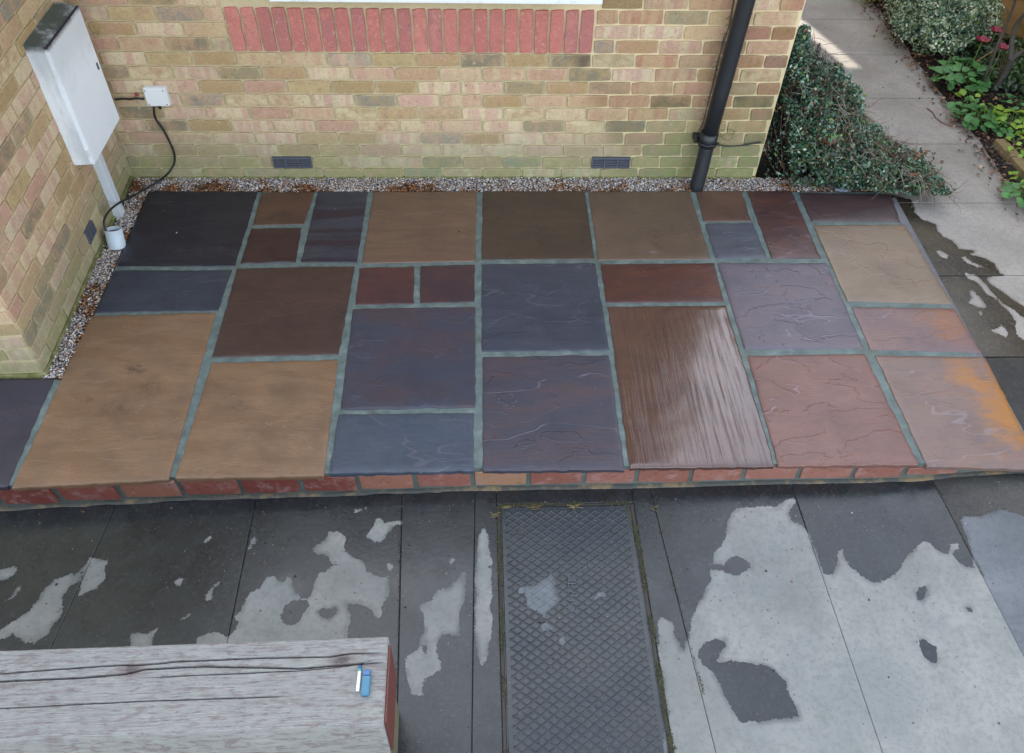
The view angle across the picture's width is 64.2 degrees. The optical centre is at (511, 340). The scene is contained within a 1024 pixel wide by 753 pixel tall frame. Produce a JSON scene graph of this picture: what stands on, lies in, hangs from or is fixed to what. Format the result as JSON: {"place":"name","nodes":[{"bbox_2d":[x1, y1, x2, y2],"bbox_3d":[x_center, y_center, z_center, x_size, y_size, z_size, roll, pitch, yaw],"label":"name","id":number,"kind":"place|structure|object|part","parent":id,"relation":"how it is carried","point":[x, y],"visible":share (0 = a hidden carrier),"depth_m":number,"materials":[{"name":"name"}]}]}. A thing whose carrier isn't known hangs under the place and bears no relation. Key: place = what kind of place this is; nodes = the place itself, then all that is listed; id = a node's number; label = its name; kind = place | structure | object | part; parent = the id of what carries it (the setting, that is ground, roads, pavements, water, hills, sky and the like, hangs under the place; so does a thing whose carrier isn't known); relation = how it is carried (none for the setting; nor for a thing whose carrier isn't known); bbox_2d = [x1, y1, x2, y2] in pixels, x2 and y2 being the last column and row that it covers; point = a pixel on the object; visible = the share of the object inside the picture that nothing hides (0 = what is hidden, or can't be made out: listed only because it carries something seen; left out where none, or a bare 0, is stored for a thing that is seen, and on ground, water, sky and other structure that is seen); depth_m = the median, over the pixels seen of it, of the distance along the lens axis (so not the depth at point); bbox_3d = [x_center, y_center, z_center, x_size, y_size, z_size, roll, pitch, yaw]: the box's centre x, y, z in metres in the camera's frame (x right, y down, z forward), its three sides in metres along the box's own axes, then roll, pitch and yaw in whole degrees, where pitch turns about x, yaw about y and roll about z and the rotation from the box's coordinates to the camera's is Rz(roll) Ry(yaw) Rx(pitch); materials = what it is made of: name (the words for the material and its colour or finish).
{"place":"outdoors","nodes":[
{"label":"outdoors","id":0,"kind":"place"},
{"bbox_2d":[42,177,869,379],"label":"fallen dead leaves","id":1,"kind":"object","parent":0,"point":[87,303],"visible":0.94,"depth_m":4.68,"materials":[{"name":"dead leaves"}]},
{"bbox_2d":[104,226,125,249],"bbox_3d":[-2.065,-0.535,4.249,0.089,0.123,0.114,0,47,-2],"label":"pipe stub","id":2,"kind":"object","parent":1,"relation":"on","point":[115,238],"visible":1,"depth_m":4.22,"materials":[{"name":"white plastic"}]},
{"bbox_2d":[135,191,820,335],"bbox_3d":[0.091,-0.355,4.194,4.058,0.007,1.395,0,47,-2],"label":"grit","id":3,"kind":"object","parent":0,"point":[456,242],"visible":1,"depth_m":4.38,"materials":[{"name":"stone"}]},
{"bbox_2d":[0,191,1023,510],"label":"patio","id":4,"kind":"structure","parent":0,"point":[234,349],"depth_m":3.80,"materials":[{"name":"stone"}]},
{"bbox_2d":[835,187,850,191],"bbox_3d":[1.919,-0.877,4.735,0.085,0.010,0.035,0,47,-2],"label":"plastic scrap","id":5,"kind":"object","parent":4,"relation":"on","point":[840,189],"visible":0.78,"depth_m":4.73,"materials":[{"name":"grey plastic"}]},
{"bbox_2d":[0,357,1023,752],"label":"pavement","id":6,"kind":"structure","parent":0,"point":[804,671],"depth_m":3.13,"materials":[{"name":"concrete"}]},
{"bbox_2d":[0,637,398,752],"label":"timber beam","id":7,"kind":"structure","parent":6,"relation":"on","point":[298,696],"depth_m":2.29,"materials":[{"name":"grey wood"}]},
{"bbox_2d":[356,665,361,691],"bbox_3d":[-0.434,0.957,2.314,0.011,0.011,0.073,0,47,-2],"label":"pen","id":8,"kind":"object","parent":7,"relation":"on","point":[358,679],"visible":1,"depth_m":2.31,"materials":[{"name":"white plastic"}]},
{"bbox_2d":[361,669,370,696],"bbox_3d":[-0.412,0.966,2.303,0.023,0.013,0.072,-1,47,-3],"label":"lighter","id":9,"kind":"object","parent":7,"relation":"on","point":[366,679],"visible":1,"depth_m":2.30,"materials":[{"name":"plastic"}]},
{"bbox_2d":[497,503,669,752],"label":"manhole cover","id":10,"kind":"object","parent":6,"relation":"in","point":[552,702],"visible":0.99,"depth_m":3.03,"materials":[{"name":"metal"}]},
{"bbox_2d":[495,499,676,752],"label":"moss","id":11,"kind":"object","parent":10,"relation":"on","point":[661,682],"visible":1,"depth_m":3.17,"materials":[{"name":"green plant"}]},
{"bbox_2d":[396,487,984,697],"bbox_3d":[0.697,0.994,3.105,2.301,0.059,0.963,0,47,-2],"label":"moss","id":12,"kind":"object","parent":6,"relation":"on","point":[672,585],"visible":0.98,"depth_m":3.19,"materials":[{"name":"green plant"}]},
{"bbox_2d":[0,481,1023,752],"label":"grit","id":13,"kind":"object","parent":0,"point":[522,571],"visible":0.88,"depth_m":3.21,"materials":[{"name":"stone"}]},
{"bbox_2d":[763,0,1023,357],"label":"garden path","id":14,"kind":"structure","parent":0,"point":[957,250],"depth_m":4.87,"materials":[{"name":"concrete"}]},
{"bbox_2d":[756,151,898,180],"bbox_3d":[1.919,-1.073,5.003,0.950,0.010,0.340,0,47,-2],"label":"leaf mould","id":15,"kind":"object","parent":14,"relation":"on","point":[762,168],"visible":0.11,"depth_m":4.96,"materials":[{"name":"soil"}]},
{"bbox_2d":[761,23,963,212],"bbox_3d":[2.033,-1.298,4.557,1.157,0.949,0.817,0,47,-2],"label":"shrub","id":16,"kind":"object","parent":15,"relation":"on","point":[810,125],"visible":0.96,"depth_m":4.58,"materials":[{"name":"green plant"}]},
{"bbox_2d":[855,0,1023,220],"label":"fallen leaves","id":17,"kind":"object","parent":14,"relation":"on","point":[960,119],"visible":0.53,"depth_m":5.54,"materials":[{"name":"brown plant"}]},
{"bbox_2d":[927,108,963,126],"bbox_3d":[2.864,-1.467,5.415,0.092,0.007,0.292,-31,55,-28],"label":"fallen twig","id":18,"kind":"object","parent":14,"relation":"on","point":[941,121],"visible":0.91,"depth_m":5.39,"materials":[{"name":"brown wood"}]},
{"bbox_2d":[998,181,1023,207],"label":"herb plant","id":19,"kind":"object","parent":14,"relation":"on","point":[1009,191],"visible":1,"depth_m":4.74,"materials":[{"name":"green plant"}]},
{"bbox_2d":[873,0,1023,194],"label":"soil","id":20,"kind":"structure","parent":0,"point":[989,143],"depth_m":5.57,"materials":[{"name":"brown soil"}]},
{"bbox_2d":[882,0,1006,59],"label":"variegated shrub","id":21,"kind":"object","parent":20,"relation":"on","point":[956,24],"visible":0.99,"depth_m":5.82,"materials":[{"name":"green plant"}]},
{"bbox_2d":[929,56,995,92],"bbox_3d":[3.126,-1.842,5.643,0.429,0.173,0.426,0,47,-2],"label":"herb plant","id":22,"kind":"object","parent":20,"relation":"on","point":[952,77],"visible":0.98,"depth_m":5.60,"materials":[{"name":"green plant"}]},
{"bbox_2d":[946,96,981,113],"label":"herb plant","id":23,"kind":"object","parent":20,"relation":"on","point":[951,106],"visible":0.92,"depth_m":5.43,"materials":[{"name":"green plant"}]},
{"bbox_2d":[955,86,984,99],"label":"herb plant","id":24,"kind":"object","parent":20,"relation":"on","point":[963,92],"visible":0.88,"depth_m":5.54,"materials":[{"name":"green plant"}]},
{"bbox_2d":[962,35,990,84],"bbox_3d":[3.139,-1.895,5.567,0.095,0.353,0.090,0,47,-2],"label":"flower","id":25,"kind":"object","parent":20,"relation":"on","point":[983,39],"visible":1,"depth_m":5.46,"materials":[{"name":"pink plant"}]},
{"bbox_2d":[951,103,1002,131],"bbox_3d":[3.048,-1.471,5.337,0.340,0.102,0.340,0,47,-2],"label":"herb plant","id":26,"kind":"object","parent":20,"relation":"on","point":[975,121],"visible":1,"depth_m":5.29,"materials":[{"name":"green plant"}]},
{"bbox_2d":[980,103,996,113],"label":"herb plant","id":27,"kind":"object","parent":20,"relation":"on","point":[995,107],"visible":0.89,"depth_m":5.39,"materials":[{"name":"green plant"}]},
{"bbox_2d":[964,30,1023,93],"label":"dark shrub","id":28,"kind":"object","parent":20,"relation":"on","point":[1013,80],"visible":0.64,"depth_m":5.61,"materials":[{"name":"green plant"}]},
{"bbox_2d":[985,26,1002,56],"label":"flower","id":29,"kind":"object","parent":20,"relation":"on","point":[997,29],"visible":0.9,"depth_m":5.57,"materials":[{"name":"pink plant"}]},
{"bbox_2d":[985,43,1008,82],"bbox_3d":[3.233,-1.825,5.504,0.096,0.352,0.090,0,47,-2],"label":"flower","id":30,"kind":"object","parent":20,"relation":"on","point":[1002,46],"visible":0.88,"depth_m":5.40,"materials":[{"name":"pink plant"}]},
{"bbox_2d":[980,118,1014,136],"bbox_3d":[3.139,-1.375,5.270,0.197,0.070,0.221,0,47,-2],"label":"herb plant","id":31,"kind":"object","parent":20,"relation":"on","point":[1004,130],"visible":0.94,"depth_m":5.23,"materials":[{"name":"green plant"}]},
{"bbox_2d":[976,0,1023,90],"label":"tree","id":32,"kind":"object","parent":20,"relation":"on","point":[1012,56],"visible":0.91,"depth_m":5.32,"materials":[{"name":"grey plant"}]},
{"bbox_2d":[992,139,1018,161],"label":"edging block","id":33,"kind":"structure","parent":20,"relation":"on","point":[1001,145],"depth_m":5.11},
{"bbox_2d":[992,104,1023,135],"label":"herb plant","id":34,"kind":"object","parent":20,"relation":"on","point":[1019,121],"visible":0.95,"depth_m":5.32,"materials":[{"name":"green plant"}]},
{"bbox_2d":[999,93,1023,114],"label":"herb plant","id":35,"kind":"object","parent":20,"relation":"on","point":[1011,101],"visible":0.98,"depth_m":5.48,"materials":[{"name":"green plant"}]},
{"bbox_2d":[1005,135,1023,146],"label":"herb plant","id":36,"kind":"object","parent":20,"relation":"on","point":[1017,143],"visible":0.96,"depth_m":5.16,"materials":[{"name":"green plant"}]},
{"bbox_2d":[1007,146,1023,157],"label":"herb plant","id":37,"kind":"object","parent":20,"relation":"on","point":[1021,155],"visible":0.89,"depth_m":5.07,"materials":[{"name":"green plant"}]},
{"bbox_2d":[1008,171,1023,187],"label":"herb plant","id":38,"kind":"object","parent":20,"relation":"on","point":[1015,173],"visible":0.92,"depth_m":4.89,"materials":[{"name":"green plant"}]},
{"bbox_2d":[1010,157,1023,178],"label":"edging block","id":39,"kind":"structure","parent":20,"relation":"on","point":[1018,163],"depth_m":4.99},
{"label":"ground","id":40,"kind":"structure","parent":0,"visible":0},
{"bbox_2d":[0,0,132,378],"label":"side wall","id":41,"kind":"structure","parent":40,"relation":"on","point":[55,207],"depth_m":3.62,"materials":[{"name":"yellow brick"}]},
{"bbox_2d":[23,2,119,164],"bbox_3d":[-2.085,-1.220,3.902,0.106,0.623,0.428,0,47,-2],"label":"meter cupboard","id":42,"kind":"object","parent":41,"relation":"attached to","point":[61,54],"visible":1,"depth_m":3.81,"materials":[{"name":"paint"}]},
{"bbox_3d":[-2.044,-1.216,3.912,0.014,0.598,0.416,0,47,-2],"label":"door","id":43,"kind":"part","parent":42,"relation":"part of","materials":[{"name":"paint"}]},
{"bbox_2d":[93,153,124,219],"bbox_3d":[-2.132,-0.833,4.290,0.048,0.482,0.052,0,47,-2],"label":"trunking","id":44,"kind":"object","parent":41,"relation":"attached to","point":[106,181],"visible":0.51,"depth_m":4.29,"materials":[{"name":"plastic"}]},
{"bbox_2d":[63,0,805,179],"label":"brick wall","id":45,"kind":"structure","parent":40,"relation":"on","point":[432,89],"depth_m":4.33,"materials":[{"name":"yellow brick"}]},
{"bbox_2d":[115,97,143,100],"bbox_3d":[-2.017,-1.274,4.303,0.153,0.018,0.011,0,47,-2],"label":"cable","id":46,"kind":"object","parent":45,"relation":"attached to","point":[135,98],"visible":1,"depth_m":4.30,"materials":[{"name":"black plastic"}]},
{"bbox_2d":[103,107,175,230],"bbox_3d":[-2.046,-0.891,4.317,0.146,0.463,0.636,15,48,12],"label":"cable","id":47,"kind":"object","parent":45,"relation":"attached to","point":[149,186],"visible":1,"depth_m":4.48,"materials":[{"name":"plastic"}]},
{"bbox_2d":[143,85,170,108],"bbox_3d":[-1.868,-1.282,4.300,0.116,0.121,0.042,0,47,-2],"label":"junction box","id":48,"kind":"object","parent":45,"relation":"attached to","point":[157,95],"visible":1,"depth_m":4.27,"materials":[{"name":"white paint"}]},
{"bbox_2d":[269,0,602,4],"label":"window","id":49,"kind":"structure","parent":45,"relation":"in","point":[599,2],"depth_m":3.95,"materials":[{"name":"white paint"}]},
{"bbox_2d":[689,0,755,192],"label":"downpipe","id":50,"kind":"object","parent":45,"relation":"attached to","point":[707,138],"visible":1,"depth_m":4.31,"materials":[{"name":"black plastic"}]},
{"bbox_2d":[698,0,735,139],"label":"cable","id":51,"kind":"object","parent":50,"relation":"attached to","point":[716,66],"visible":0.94,"depth_m":4.22,"materials":[{"name":"plastic"}]},
{"bbox_2d":[717,141,760,146],"bbox_3d":[1.284,-1.118,4.642,0.261,0.038,0.014,0,47,-2],"label":"cable run","id":52,"kind":"object","parent":45,"relation":"attached to","point":[738,145],"visible":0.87,"depth_m":4.65,"materials":[{"name":"black plastic"}]},
{"bbox_2d":[968,0,1023,44],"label":"fence","id":53,"kind":"object","parent":40,"relation":"on","point":[1018,11],"depth_m":6.05,"materials":[{"name":"brown wood"}]}
]}

